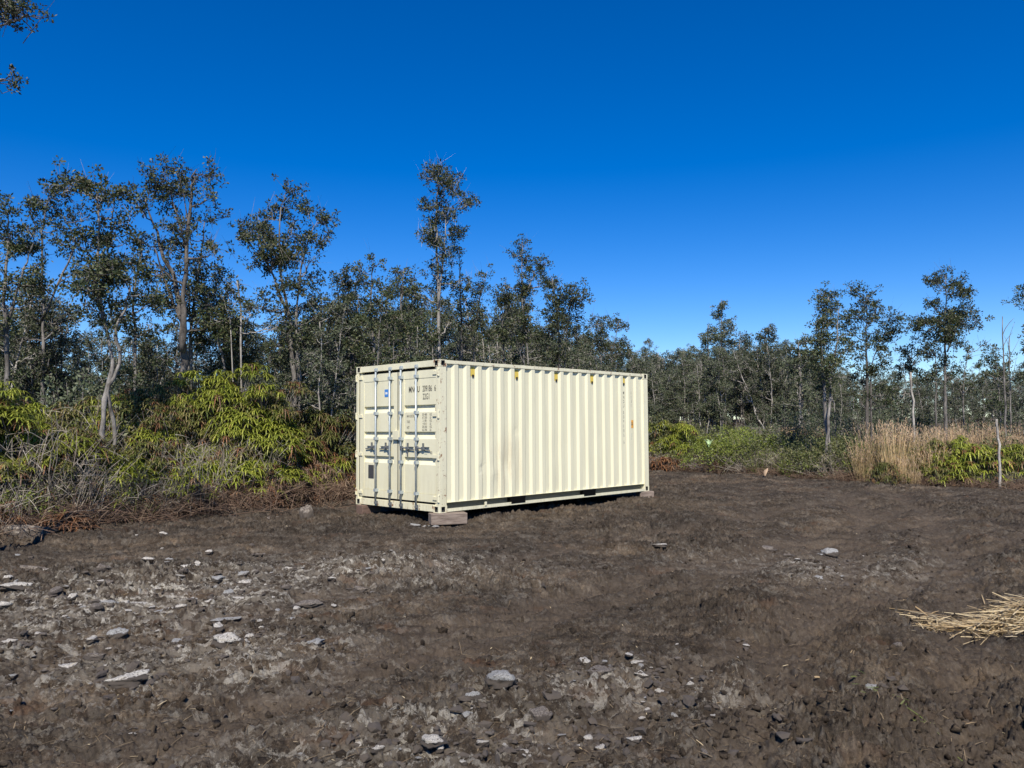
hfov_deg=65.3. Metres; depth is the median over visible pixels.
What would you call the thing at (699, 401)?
tree
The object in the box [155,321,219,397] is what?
tree
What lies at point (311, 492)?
dead shrub
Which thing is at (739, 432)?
shrub
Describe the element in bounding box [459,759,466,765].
rock
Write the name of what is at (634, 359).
tree
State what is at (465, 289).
tree
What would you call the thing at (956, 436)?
grass clump
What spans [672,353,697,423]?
tree
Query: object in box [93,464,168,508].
fern
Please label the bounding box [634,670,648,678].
rock
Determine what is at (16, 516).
dead shrub
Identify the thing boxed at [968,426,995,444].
grass clump
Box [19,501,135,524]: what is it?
dead shrub
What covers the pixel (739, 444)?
grass tuft
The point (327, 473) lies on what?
dead shrub
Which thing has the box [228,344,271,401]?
tree
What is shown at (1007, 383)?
dead tree
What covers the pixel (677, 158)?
sky
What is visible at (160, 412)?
fern
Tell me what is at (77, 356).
tree
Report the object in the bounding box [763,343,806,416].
tree
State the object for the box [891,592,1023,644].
straw heap
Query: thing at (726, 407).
tree
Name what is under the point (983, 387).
tree
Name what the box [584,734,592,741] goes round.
rock
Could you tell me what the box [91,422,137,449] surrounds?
fern
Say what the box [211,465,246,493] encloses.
dead fern
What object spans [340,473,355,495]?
dead fern
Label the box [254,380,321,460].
fern
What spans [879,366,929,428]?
tree
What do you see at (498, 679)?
rock
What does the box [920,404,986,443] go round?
shrub
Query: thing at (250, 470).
fern
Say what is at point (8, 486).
dead shrub
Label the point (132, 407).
fern
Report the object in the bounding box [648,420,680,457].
fern
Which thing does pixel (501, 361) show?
tree
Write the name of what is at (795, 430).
shrub
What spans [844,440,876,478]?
grass clump
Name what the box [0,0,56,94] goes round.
tree
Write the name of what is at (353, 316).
tree
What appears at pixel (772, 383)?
tree
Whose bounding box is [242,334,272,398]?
tree
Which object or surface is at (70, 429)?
fern
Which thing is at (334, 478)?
dead shrub
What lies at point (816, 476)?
dead shrub
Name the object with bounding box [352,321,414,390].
tree
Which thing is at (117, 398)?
fern
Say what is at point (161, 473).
fern
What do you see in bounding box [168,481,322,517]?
dead shrub
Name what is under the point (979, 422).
tree
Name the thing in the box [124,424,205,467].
fern
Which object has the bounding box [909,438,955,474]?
fern
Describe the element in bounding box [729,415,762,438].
shrub
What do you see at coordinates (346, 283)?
tree
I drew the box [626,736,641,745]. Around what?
rock
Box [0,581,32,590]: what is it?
rock
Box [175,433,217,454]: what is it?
fern
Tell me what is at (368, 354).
tree
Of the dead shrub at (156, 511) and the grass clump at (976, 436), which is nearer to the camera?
the dead shrub at (156, 511)
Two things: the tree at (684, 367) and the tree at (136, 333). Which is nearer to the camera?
the tree at (136, 333)
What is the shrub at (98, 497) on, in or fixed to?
on the ground
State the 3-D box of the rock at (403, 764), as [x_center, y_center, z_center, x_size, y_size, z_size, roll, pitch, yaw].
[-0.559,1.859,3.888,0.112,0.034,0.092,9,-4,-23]
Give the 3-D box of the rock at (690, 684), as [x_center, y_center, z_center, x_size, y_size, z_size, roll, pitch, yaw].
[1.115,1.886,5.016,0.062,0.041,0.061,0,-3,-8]
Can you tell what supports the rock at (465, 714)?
on the ground
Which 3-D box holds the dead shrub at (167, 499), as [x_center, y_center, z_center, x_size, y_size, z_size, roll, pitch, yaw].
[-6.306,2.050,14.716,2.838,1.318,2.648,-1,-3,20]
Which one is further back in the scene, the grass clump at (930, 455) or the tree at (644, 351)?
the tree at (644, 351)
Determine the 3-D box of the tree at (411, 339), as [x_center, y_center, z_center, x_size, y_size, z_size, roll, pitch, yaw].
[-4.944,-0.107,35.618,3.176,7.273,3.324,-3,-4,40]
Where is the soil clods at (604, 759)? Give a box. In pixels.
[0,517,1023,767]
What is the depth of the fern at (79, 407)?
15.88 m
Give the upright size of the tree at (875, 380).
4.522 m
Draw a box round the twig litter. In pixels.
[0,465,1022,540]
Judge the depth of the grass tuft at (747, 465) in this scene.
26.08 m
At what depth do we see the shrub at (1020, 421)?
26.80 m
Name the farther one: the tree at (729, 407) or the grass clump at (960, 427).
the tree at (729, 407)
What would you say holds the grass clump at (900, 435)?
on the ground
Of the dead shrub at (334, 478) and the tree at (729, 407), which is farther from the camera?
the tree at (729, 407)
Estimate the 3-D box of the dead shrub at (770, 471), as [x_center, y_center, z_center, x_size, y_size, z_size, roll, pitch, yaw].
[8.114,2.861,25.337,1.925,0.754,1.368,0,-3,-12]
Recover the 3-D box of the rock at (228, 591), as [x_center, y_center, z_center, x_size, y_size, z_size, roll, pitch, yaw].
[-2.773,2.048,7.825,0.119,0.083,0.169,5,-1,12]
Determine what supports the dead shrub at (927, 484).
on the ground
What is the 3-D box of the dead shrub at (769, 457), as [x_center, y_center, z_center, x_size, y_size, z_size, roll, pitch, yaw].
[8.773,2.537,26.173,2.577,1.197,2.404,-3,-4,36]
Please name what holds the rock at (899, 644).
on the ground
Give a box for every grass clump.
[843,422,895,474]
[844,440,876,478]
[845,448,880,480]
[865,417,917,476]
[875,420,928,473]
[877,422,920,464]
[890,454,921,483]
[899,430,935,477]
[901,429,943,459]
[908,469,922,483]
[910,444,950,479]
[919,425,955,456]
[920,424,943,443]
[932,424,973,454]
[941,431,970,447]
[948,418,981,441]
[948,420,995,445]
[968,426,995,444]
[971,422,1011,444]
[979,428,1016,446]
[990,437,1023,447]
[1001,434,1023,446]
[1007,424,1023,442]
[1008,423,1023,440]
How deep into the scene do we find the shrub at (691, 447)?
29.32 m
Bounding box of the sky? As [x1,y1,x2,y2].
[0,0,1023,419]
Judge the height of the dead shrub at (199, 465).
1.676 m
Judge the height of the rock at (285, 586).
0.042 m
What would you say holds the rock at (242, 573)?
on the ground
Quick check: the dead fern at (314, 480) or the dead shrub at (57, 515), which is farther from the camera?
the dead fern at (314, 480)
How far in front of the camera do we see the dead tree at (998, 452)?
19.75 m
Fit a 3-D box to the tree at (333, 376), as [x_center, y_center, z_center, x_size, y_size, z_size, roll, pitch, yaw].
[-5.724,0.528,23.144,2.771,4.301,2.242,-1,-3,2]
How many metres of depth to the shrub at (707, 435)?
29.64 m
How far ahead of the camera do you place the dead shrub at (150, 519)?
13.56 m
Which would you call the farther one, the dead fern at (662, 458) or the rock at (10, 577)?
the dead fern at (662, 458)
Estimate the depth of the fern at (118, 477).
14.19 m
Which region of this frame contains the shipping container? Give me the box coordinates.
[355,359,648,512]
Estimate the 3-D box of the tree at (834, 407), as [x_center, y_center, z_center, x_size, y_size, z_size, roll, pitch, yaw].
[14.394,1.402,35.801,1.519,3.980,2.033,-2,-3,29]
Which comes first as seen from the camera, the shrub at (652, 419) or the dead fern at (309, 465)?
the dead fern at (309, 465)
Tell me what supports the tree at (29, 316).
on the ground
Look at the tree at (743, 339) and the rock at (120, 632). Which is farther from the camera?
the tree at (743, 339)
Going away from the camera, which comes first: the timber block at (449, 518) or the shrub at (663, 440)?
the timber block at (449, 518)
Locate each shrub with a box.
[0,418,117,504]
[0,426,60,473]
[0,454,67,508]
[0,455,108,507]
[0,468,64,520]
[0,472,84,511]
[0,476,93,534]
[0,483,110,536]
[0,498,41,524]
[0,505,116,541]
[1,461,88,509]
[1,497,105,525]
[1,518,55,533]
[2,492,137,530]
[4,502,79,529]
[10,452,138,514]
[16,504,121,530]
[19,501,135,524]
[23,489,146,531]
[25,394,174,462]
[29,424,123,476]
[30,352,139,436]
[30,425,160,474]
[35,468,141,507]
[56,452,134,503]
[57,488,123,517]
[62,496,205,525]
[68,495,162,520]
[71,475,120,516]
[74,403,159,461]
[75,496,186,523]
[77,358,158,414]
[84,459,139,494]
[89,454,173,519]
[90,436,176,476]
[94,468,207,510]
[94,490,239,519]
[95,473,139,499]
[101,472,179,508]
[101,500,194,519]
[103,486,205,506]
[106,462,221,517]
[108,470,231,513]
[110,418,244,481]
[114,467,219,513]
[115,455,168,489]
[119,434,223,484]
[131,435,257,499]
[132,493,250,515]
[156,476,273,505]
[157,434,273,487]
[165,480,242,517]
[168,473,346,505]
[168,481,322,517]
[174,477,299,516]
[183,486,273,506]
[212,435,307,489]
[226,374,279,437]
[229,484,336,507]
[238,360,317,433]
[254,473,336,504]
[267,473,346,502]
[280,474,355,507]
[280,476,353,502]
[310,461,355,492]
[311,462,343,480]
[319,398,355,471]
[325,468,355,499]
[648,412,670,454]
[648,423,701,456]
[649,445,682,467]
[651,452,691,467]
[652,464,683,470]
[654,429,700,457]
[654,433,710,460]
[668,436,713,460]
[668,464,701,471]
[669,460,703,470]
[673,434,741,471]
[674,446,704,461]
[676,428,718,458]
[680,433,722,463]
[685,413,722,438]
[686,452,723,468]
[692,412,732,436]
[692,459,734,472]
[693,424,738,453]
[698,430,773,473]
[709,459,771,473]
[711,426,768,445]
[712,429,743,446]
[715,426,756,443]
[715,447,762,470]
[717,417,745,436]
[717,429,777,464]
[723,438,778,468]
[725,448,777,469]
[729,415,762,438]
[730,428,788,456]
[732,459,768,472]
[733,434,782,457]
[740,465,777,474]
[744,396,823,451]
[745,425,794,457]
[753,449,810,467]
[755,435,811,457]
[756,449,807,470]
[758,463,805,476]
[759,432,800,454]
[769,432,824,475]
[770,468,826,478]
[772,448,805,468]
[775,449,822,476]
[782,415,824,444]
[791,400,864,442]
[791,440,855,473]
[794,452,871,478]
[798,472,841,478]
[801,414,837,433]
[804,431,867,465]
[806,435,864,477]
[809,436,863,472]
[809,467,900,481]
[824,468,865,479]
[825,440,872,472]
[830,444,873,468]
[831,399,892,444]
[836,473,922,485]
[848,397,903,436]
[851,435,916,470]
[854,399,927,452]
[857,393,942,446]
[885,469,951,486]
[901,470,977,486]
[908,405,956,443]
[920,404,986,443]
[921,475,1000,489]
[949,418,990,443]
[953,475,1020,488]
[954,471,997,486]
[958,476,1023,488]
[970,465,1023,487]
[978,445,1023,476]
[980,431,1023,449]
[981,417,1014,438]
[984,477,1023,490]
[992,400,1023,444]
[1001,473,1023,489]
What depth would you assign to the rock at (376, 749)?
3.96 m
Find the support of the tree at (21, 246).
on the ground
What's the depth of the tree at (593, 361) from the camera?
29.85 m
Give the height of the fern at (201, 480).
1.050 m
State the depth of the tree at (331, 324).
21.99 m
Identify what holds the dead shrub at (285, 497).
on the ground
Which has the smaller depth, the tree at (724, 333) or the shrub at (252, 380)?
the shrub at (252, 380)
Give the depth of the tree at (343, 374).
23.68 m
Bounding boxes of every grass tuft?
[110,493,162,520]
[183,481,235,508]
[283,486,309,504]
[711,430,785,459]
[739,448,771,472]
[770,451,805,477]
[777,435,820,465]
[817,440,870,464]
[897,438,981,473]
[979,445,1023,476]
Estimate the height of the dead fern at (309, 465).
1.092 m
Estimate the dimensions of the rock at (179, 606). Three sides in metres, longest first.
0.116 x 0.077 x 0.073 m
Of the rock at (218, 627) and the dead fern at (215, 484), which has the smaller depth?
the rock at (218, 627)
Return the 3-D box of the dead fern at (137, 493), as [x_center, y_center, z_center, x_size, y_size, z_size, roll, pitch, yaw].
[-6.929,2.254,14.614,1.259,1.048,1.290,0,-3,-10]
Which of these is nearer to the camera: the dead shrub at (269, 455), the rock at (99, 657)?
the rock at (99, 657)
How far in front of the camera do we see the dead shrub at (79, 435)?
14.55 m
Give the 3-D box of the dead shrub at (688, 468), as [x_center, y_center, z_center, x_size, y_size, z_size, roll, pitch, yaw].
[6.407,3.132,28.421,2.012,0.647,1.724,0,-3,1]
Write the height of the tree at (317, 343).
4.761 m
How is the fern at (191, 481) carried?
on the ground
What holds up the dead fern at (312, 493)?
on the ground
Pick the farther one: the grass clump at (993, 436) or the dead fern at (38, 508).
the grass clump at (993, 436)
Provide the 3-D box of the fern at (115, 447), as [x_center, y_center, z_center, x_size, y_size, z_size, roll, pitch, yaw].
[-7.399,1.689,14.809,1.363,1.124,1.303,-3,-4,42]
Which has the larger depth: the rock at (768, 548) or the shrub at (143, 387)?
the shrub at (143, 387)
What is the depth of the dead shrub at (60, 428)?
14.90 m
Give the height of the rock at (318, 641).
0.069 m
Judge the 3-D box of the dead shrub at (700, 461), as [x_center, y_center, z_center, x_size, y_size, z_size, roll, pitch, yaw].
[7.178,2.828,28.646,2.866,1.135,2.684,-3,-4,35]
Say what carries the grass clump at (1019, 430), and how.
on the ground
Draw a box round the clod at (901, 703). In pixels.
[851,670,962,760]
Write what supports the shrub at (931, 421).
on the ground
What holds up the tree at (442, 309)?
on the ground
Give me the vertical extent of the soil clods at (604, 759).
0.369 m
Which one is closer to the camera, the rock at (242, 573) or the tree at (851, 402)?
the rock at (242, 573)
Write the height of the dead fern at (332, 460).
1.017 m
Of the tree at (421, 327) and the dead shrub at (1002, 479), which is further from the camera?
the tree at (421, 327)
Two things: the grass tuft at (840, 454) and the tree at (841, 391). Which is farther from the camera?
the tree at (841, 391)
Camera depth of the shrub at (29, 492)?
12.44 m
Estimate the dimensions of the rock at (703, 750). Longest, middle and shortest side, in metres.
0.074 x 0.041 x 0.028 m
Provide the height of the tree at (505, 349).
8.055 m
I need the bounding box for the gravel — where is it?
[0,526,1023,767]
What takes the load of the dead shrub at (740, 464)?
on the ground
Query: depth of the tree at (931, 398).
58.58 m
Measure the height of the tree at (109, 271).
6.623 m
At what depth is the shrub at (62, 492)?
13.05 m
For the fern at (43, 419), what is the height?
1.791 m
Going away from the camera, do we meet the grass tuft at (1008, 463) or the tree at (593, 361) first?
the grass tuft at (1008, 463)
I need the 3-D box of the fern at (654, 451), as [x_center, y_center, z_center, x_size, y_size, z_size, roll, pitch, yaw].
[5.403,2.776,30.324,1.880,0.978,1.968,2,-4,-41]
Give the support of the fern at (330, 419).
on the ground
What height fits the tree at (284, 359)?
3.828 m
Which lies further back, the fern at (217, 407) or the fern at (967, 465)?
the fern at (967, 465)
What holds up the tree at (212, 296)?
on the ground
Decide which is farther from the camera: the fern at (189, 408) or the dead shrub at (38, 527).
the fern at (189, 408)
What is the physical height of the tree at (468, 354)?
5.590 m
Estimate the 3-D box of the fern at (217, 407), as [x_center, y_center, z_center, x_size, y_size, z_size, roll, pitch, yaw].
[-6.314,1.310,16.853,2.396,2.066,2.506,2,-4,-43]
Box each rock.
[0,524,59,539]
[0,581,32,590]
[0,601,12,609]
[0,639,17,644]
[2,575,12,580]
[9,674,18,678]
[17,565,48,571]
[48,586,63,594]
[58,662,77,668]
[66,593,77,599]
[82,653,105,661]
[85,636,99,644]
[89,603,103,611]
[93,564,112,572]
[99,600,118,603]
[102,580,113,585]
[103,669,149,688]
[106,627,128,638]
[142,557,153,561]
[171,638,181,641]
[175,604,186,609]
[178,568,188,572]
[210,616,240,622]
[211,575,224,582]
[211,632,246,648]
[212,621,223,632]
[221,589,234,594]
[237,571,248,576]
[237,579,250,583]
[280,585,290,588]
[289,599,325,608]
[293,606,300,610]
[299,505,314,518]
[307,638,324,646]
[353,586,367,593]
[355,741,363,748]
[370,745,384,754]
[395,761,406,767]
[407,523,420,526]
[420,734,448,748]
[436,744,443,753]
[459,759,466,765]
[461,711,472,717]
[465,691,481,700]
[475,739,489,745]
[484,730,493,734]
[485,670,516,689]
[529,706,552,721]
[578,657,590,663]
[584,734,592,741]
[587,665,613,674]
[594,744,605,750]
[625,652,632,656]
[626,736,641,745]
[630,660,643,663]
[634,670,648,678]
[637,716,645,720]
[652,543,667,547]
[654,688,663,692]
[684,681,694,687]
[701,748,709,757]
[758,545,776,550]
[819,548,838,557]
[865,683,876,689]
[893,642,902,646]
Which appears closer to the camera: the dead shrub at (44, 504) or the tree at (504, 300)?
the dead shrub at (44, 504)
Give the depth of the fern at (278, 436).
16.43 m
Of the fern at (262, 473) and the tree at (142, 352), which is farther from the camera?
the tree at (142, 352)
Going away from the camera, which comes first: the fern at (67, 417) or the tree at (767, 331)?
the fern at (67, 417)
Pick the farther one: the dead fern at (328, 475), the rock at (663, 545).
the dead fern at (328, 475)
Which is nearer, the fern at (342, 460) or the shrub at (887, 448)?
the fern at (342, 460)
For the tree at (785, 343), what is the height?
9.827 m
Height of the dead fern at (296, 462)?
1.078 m
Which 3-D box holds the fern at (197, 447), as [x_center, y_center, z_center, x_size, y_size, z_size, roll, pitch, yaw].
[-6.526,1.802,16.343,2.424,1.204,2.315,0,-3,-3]
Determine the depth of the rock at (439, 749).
4.00 m
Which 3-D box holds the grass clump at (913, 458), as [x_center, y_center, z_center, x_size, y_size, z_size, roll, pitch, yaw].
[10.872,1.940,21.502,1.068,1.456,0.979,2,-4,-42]
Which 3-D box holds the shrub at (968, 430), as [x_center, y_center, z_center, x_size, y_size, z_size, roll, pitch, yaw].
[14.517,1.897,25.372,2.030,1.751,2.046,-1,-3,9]
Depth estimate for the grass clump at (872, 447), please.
22.21 m
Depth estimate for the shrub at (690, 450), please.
29.11 m
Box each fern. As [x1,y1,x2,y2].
[0,380,70,471]
[0,397,111,499]
[0,398,26,476]
[0,422,58,500]
[0,451,29,514]
[0,500,31,524]
[3,455,55,501]
[13,414,56,436]
[17,440,104,498]
[26,499,57,514]
[33,512,99,533]
[36,396,123,452]
[36,425,62,438]
[38,431,109,457]
[41,410,89,439]
[50,424,110,471]
[71,449,124,488]
[74,393,131,437]
[81,460,153,500]
[82,445,131,493]
[85,387,149,420]
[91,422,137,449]
[93,453,169,494]
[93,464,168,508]
[94,402,157,451]
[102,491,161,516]
[104,484,155,509]
[112,401,201,459]
[115,453,166,493]
[117,439,187,489]
[119,392,161,433]
[122,412,194,456]
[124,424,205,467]
[124,449,182,489]
[127,460,180,488]
[131,457,186,489]
[136,378,197,432]
[147,455,220,501]
[148,424,220,460]
[151,457,191,489]
[154,396,206,442]
[157,462,242,502]
[162,393,202,425]
[163,459,245,497]
[166,370,239,443]
[171,398,209,443]
[173,444,212,473]
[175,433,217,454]
[178,397,270,460]
[189,362,276,449]
[190,416,248,445]
[191,420,265,460]
[193,459,286,496]
[202,402,305,486]
[202,470,232,494]
[204,382,306,458]
[206,412,279,475]
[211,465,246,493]
[214,427,270,477]
[214,446,289,491]
[225,476,261,499]
[237,466,294,491]
[247,463,303,494]
[249,469,307,503]
[251,490,283,507]
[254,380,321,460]
[256,414,328,470]
[259,435,312,485]
[275,458,311,488]
[275,485,328,508]
[278,407,347,468]
[290,465,322,501]
[291,451,318,475]
[292,466,327,503]
[293,424,347,457]
[299,410,355,470]
[299,455,323,477]
[303,460,339,490]
[309,468,336,489]
[310,405,355,440]
[313,466,343,491]
[314,444,336,465]
[314,456,355,488]
[316,415,355,446]
[320,441,355,469]
[324,457,355,484]
[327,475,355,492]
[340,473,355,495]
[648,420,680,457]
[648,425,670,455]
[648,444,665,459]
[649,456,679,471]
[664,459,689,470]
[668,421,709,454]
[864,462,910,485]
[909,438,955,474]
[919,443,1023,483]
[922,459,1009,486]
[925,466,963,485]
[927,435,978,476]
[954,450,1023,480]
[977,443,1023,474]
[1003,450,1023,479]
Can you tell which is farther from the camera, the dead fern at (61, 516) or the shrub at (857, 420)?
the shrub at (857, 420)
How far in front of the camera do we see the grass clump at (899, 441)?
21.62 m
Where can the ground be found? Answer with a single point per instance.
(788, 515)
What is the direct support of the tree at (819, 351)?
on the ground
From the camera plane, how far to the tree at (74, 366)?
28.57 m
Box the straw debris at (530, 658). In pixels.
[2,518,1009,764]
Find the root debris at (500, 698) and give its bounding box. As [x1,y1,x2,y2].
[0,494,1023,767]
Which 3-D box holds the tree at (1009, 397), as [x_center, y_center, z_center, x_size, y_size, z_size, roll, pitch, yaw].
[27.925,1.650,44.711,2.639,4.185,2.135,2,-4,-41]
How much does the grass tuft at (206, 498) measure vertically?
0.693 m
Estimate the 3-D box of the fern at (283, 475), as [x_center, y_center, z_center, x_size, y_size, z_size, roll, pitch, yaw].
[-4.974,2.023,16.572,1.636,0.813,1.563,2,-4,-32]
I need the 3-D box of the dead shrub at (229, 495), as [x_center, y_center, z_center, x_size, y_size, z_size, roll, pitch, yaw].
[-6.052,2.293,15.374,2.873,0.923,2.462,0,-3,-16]
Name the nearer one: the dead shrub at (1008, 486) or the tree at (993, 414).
the dead shrub at (1008, 486)
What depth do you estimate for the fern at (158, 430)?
15.91 m
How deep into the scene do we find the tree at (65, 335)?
22.06 m
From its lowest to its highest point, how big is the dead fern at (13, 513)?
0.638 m
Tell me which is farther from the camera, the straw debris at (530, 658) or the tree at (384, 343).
the tree at (384, 343)
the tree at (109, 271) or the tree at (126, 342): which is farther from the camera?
the tree at (126, 342)
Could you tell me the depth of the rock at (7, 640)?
5.96 m
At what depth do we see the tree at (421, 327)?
33.07 m
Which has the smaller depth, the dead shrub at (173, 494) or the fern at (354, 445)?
the dead shrub at (173, 494)
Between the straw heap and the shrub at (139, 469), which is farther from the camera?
the shrub at (139, 469)
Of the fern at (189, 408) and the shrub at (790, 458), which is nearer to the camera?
the fern at (189, 408)
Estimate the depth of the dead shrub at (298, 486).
15.89 m
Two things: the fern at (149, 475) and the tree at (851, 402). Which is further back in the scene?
the tree at (851, 402)
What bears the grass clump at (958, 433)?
on the ground
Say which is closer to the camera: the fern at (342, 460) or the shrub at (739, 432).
the fern at (342, 460)
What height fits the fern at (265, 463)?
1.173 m
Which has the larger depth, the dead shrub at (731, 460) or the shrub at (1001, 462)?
the dead shrub at (731, 460)
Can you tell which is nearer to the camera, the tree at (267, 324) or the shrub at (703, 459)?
the tree at (267, 324)
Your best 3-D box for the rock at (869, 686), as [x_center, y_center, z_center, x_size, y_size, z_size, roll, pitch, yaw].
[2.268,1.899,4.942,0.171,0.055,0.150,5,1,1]
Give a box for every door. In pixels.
[355,367,397,505]
[392,364,439,508]
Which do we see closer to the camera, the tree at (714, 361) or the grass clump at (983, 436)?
the grass clump at (983, 436)
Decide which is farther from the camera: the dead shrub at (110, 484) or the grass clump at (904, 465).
the grass clump at (904, 465)
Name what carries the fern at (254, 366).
on the ground
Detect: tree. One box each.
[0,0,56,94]
[0,184,106,409]
[0,190,64,398]
[0,275,83,406]
[0,285,62,388]
[0,311,34,368]
[1,294,74,415]
[1,318,61,408]
[1,339,46,404]
[12,305,108,411]
[24,292,90,405]
[37,155,169,454]
[45,340,77,402]
[56,332,144,412]
[62,348,92,405]
[69,313,117,400]
[87,311,145,403]
[89,338,129,385]
[110,231,192,390]
[113,342,164,395]
[115,318,169,395]
[118,147,236,395]
[137,333,188,400]
[138,334,195,397]
[138,349,171,401]
[150,218,217,400]
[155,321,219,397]
[174,260,250,400]
[193,314,244,383]
[194,282,264,392]
[196,297,270,388]
[215,262,283,396]
[226,173,340,417]
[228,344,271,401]
[235,315,305,393]
[238,334,301,402]
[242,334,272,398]
[243,329,324,422]
[264,304,316,418]
[270,297,342,421]
[270,340,353,432]
[293,293,370,439]
[302,291,362,411]
[308,318,361,437]
[308,346,352,431]
[316,315,373,433]
[324,263,371,439]
[325,290,376,393]
[333,240,417,392]
[334,300,391,397]
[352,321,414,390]
[352,335,387,390]
[368,314,406,365]
[370,283,428,364]
[379,313,431,360]
[380,291,443,362]
[385,261,442,363]
[388,317,432,361]
[411,294,466,359]
[413,155,480,359]
[418,295,458,359]
[433,324,463,359]
[440,243,488,360]
[441,296,494,361]
[441,333,485,361]
[454,327,489,362]
[460,262,501,362]
[466,334,509,363]
[480,304,538,364]
[480,313,527,362]
[483,293,549,365]
[484,283,521,363]
[484,288,521,363]
[498,231,557,365]
[506,329,550,366]
[525,335,567,366]
[528,320,572,368]
[529,323,581,368]
[530,273,595,368]
[537,334,601,369]
[551,344,598,369]
[560,325,592,369]
[563,347,619,371]
[567,313,632,371]
[570,330,614,362]
[585,337,637,372]
[589,355,611,370]
[589,358,654,445]
[618,353,652,407]
[620,350,653,408]
[631,349,678,421]
[635,337,656,359]
[640,362,671,421]
[644,350,680,421]
[647,351,684,422]
[648,366,689,427]
[658,346,702,422]
[672,348,709,424]
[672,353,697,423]
[676,343,692,420]
[680,345,710,421]
[681,358,727,433]
[685,324,729,434]
[695,367,745,430]
[695,370,711,420]
[696,343,745,434]
[698,346,741,436]
[699,368,746,424]
[709,298,737,426]
[717,361,737,427]
[720,341,787,430]
[726,330,764,427]
[726,348,744,433]
[727,341,755,426]
[728,360,763,428]
[729,350,765,424]
[729,353,750,424]
[745,358,768,429]
[746,323,781,429]
[747,357,786,428]
[757,362,789,424]
[758,342,811,433]
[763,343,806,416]
[764,366,798,430]
[768,339,790,359]
[771,355,822,429]
[774,332,819,425]
[777,377,808,431]
[796,281,857,456]
[803,370,822,423]
[811,367,840,426]
[813,373,851,433]
[821,365,858,427]
[830,370,854,432]
[834,280,913,445]
[839,367,852,427]
[839,373,862,421]
[840,381,862,424]
[848,377,874,422]
[852,372,907,420]
[860,387,884,424]
[864,371,908,427]
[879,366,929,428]
[891,384,910,418]
[892,342,928,435]
[895,386,917,422]
[898,365,924,428]
[902,261,994,441]
[904,385,937,430]
[906,380,932,424]
[910,372,915,445]
[911,375,941,432]
[915,377,942,426]
[927,381,951,425]
[929,364,956,422]
[938,375,974,426]
[947,335,990,434]
[947,385,982,431]
[955,379,984,433]
[958,371,986,427]
[965,363,983,399]
[967,377,1003,428]
[968,370,994,438]
[975,342,1023,434]
[976,363,1015,422]
[987,322,1014,442]
[992,369,1021,394]
[992,373,1023,433]
[993,381,1023,438]
[995,419,1001,487]
[1001,284,1023,356]
[1002,316,1022,438]
[1009,362,1023,436]
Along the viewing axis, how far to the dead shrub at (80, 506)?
13.24 m
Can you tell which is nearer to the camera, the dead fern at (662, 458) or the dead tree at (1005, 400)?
the dead tree at (1005, 400)
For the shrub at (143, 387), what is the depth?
17.80 m
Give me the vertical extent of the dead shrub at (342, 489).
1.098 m
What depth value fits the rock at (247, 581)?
8.45 m
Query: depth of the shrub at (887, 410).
33.89 m
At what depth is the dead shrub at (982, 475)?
20.28 m
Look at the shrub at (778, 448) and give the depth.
26.62 m
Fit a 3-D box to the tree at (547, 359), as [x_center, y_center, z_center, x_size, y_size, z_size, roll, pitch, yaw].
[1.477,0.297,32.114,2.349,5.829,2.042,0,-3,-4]
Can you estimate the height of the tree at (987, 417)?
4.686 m
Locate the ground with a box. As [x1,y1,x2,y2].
[0,417,1023,767]
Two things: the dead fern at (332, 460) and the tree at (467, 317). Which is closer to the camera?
the dead fern at (332, 460)
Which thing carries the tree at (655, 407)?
on the ground
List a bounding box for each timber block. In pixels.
[356,504,379,514]
[428,511,466,524]
[636,491,653,496]
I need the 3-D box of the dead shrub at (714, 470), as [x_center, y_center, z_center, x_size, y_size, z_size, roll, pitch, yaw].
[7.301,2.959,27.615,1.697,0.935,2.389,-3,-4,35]
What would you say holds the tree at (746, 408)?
on the ground
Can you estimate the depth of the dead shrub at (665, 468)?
28.98 m
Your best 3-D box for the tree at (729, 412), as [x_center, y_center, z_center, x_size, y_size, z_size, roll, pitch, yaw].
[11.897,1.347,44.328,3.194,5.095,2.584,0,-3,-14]
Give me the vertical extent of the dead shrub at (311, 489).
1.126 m
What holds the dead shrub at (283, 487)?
on the ground
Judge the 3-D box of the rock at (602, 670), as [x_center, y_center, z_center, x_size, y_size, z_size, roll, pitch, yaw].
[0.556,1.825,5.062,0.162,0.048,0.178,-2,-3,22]
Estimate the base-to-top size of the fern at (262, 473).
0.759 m
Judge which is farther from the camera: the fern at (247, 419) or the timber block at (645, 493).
the timber block at (645, 493)
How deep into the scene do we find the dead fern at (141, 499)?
14.23 m
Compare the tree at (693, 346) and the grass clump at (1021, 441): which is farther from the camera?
the tree at (693, 346)
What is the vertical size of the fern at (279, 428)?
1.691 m
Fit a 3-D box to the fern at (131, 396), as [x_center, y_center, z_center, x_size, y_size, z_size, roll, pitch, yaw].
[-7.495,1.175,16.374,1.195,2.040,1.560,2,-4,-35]
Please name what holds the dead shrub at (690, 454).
on the ground
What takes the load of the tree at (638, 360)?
on the ground
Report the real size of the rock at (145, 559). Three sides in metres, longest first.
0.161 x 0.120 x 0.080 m
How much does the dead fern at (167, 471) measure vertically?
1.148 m
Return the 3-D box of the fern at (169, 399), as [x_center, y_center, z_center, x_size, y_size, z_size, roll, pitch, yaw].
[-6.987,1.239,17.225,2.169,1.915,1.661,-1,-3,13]
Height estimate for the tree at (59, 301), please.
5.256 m
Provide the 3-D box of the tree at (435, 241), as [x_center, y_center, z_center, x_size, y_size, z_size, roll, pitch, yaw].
[-1.867,-2.048,23.214,2.064,9.524,1.938,0,-3,0]
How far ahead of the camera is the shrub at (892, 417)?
30.50 m
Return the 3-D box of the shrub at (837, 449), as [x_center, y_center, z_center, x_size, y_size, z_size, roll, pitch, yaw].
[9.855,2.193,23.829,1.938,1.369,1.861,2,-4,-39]
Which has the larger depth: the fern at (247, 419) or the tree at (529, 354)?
the tree at (529, 354)

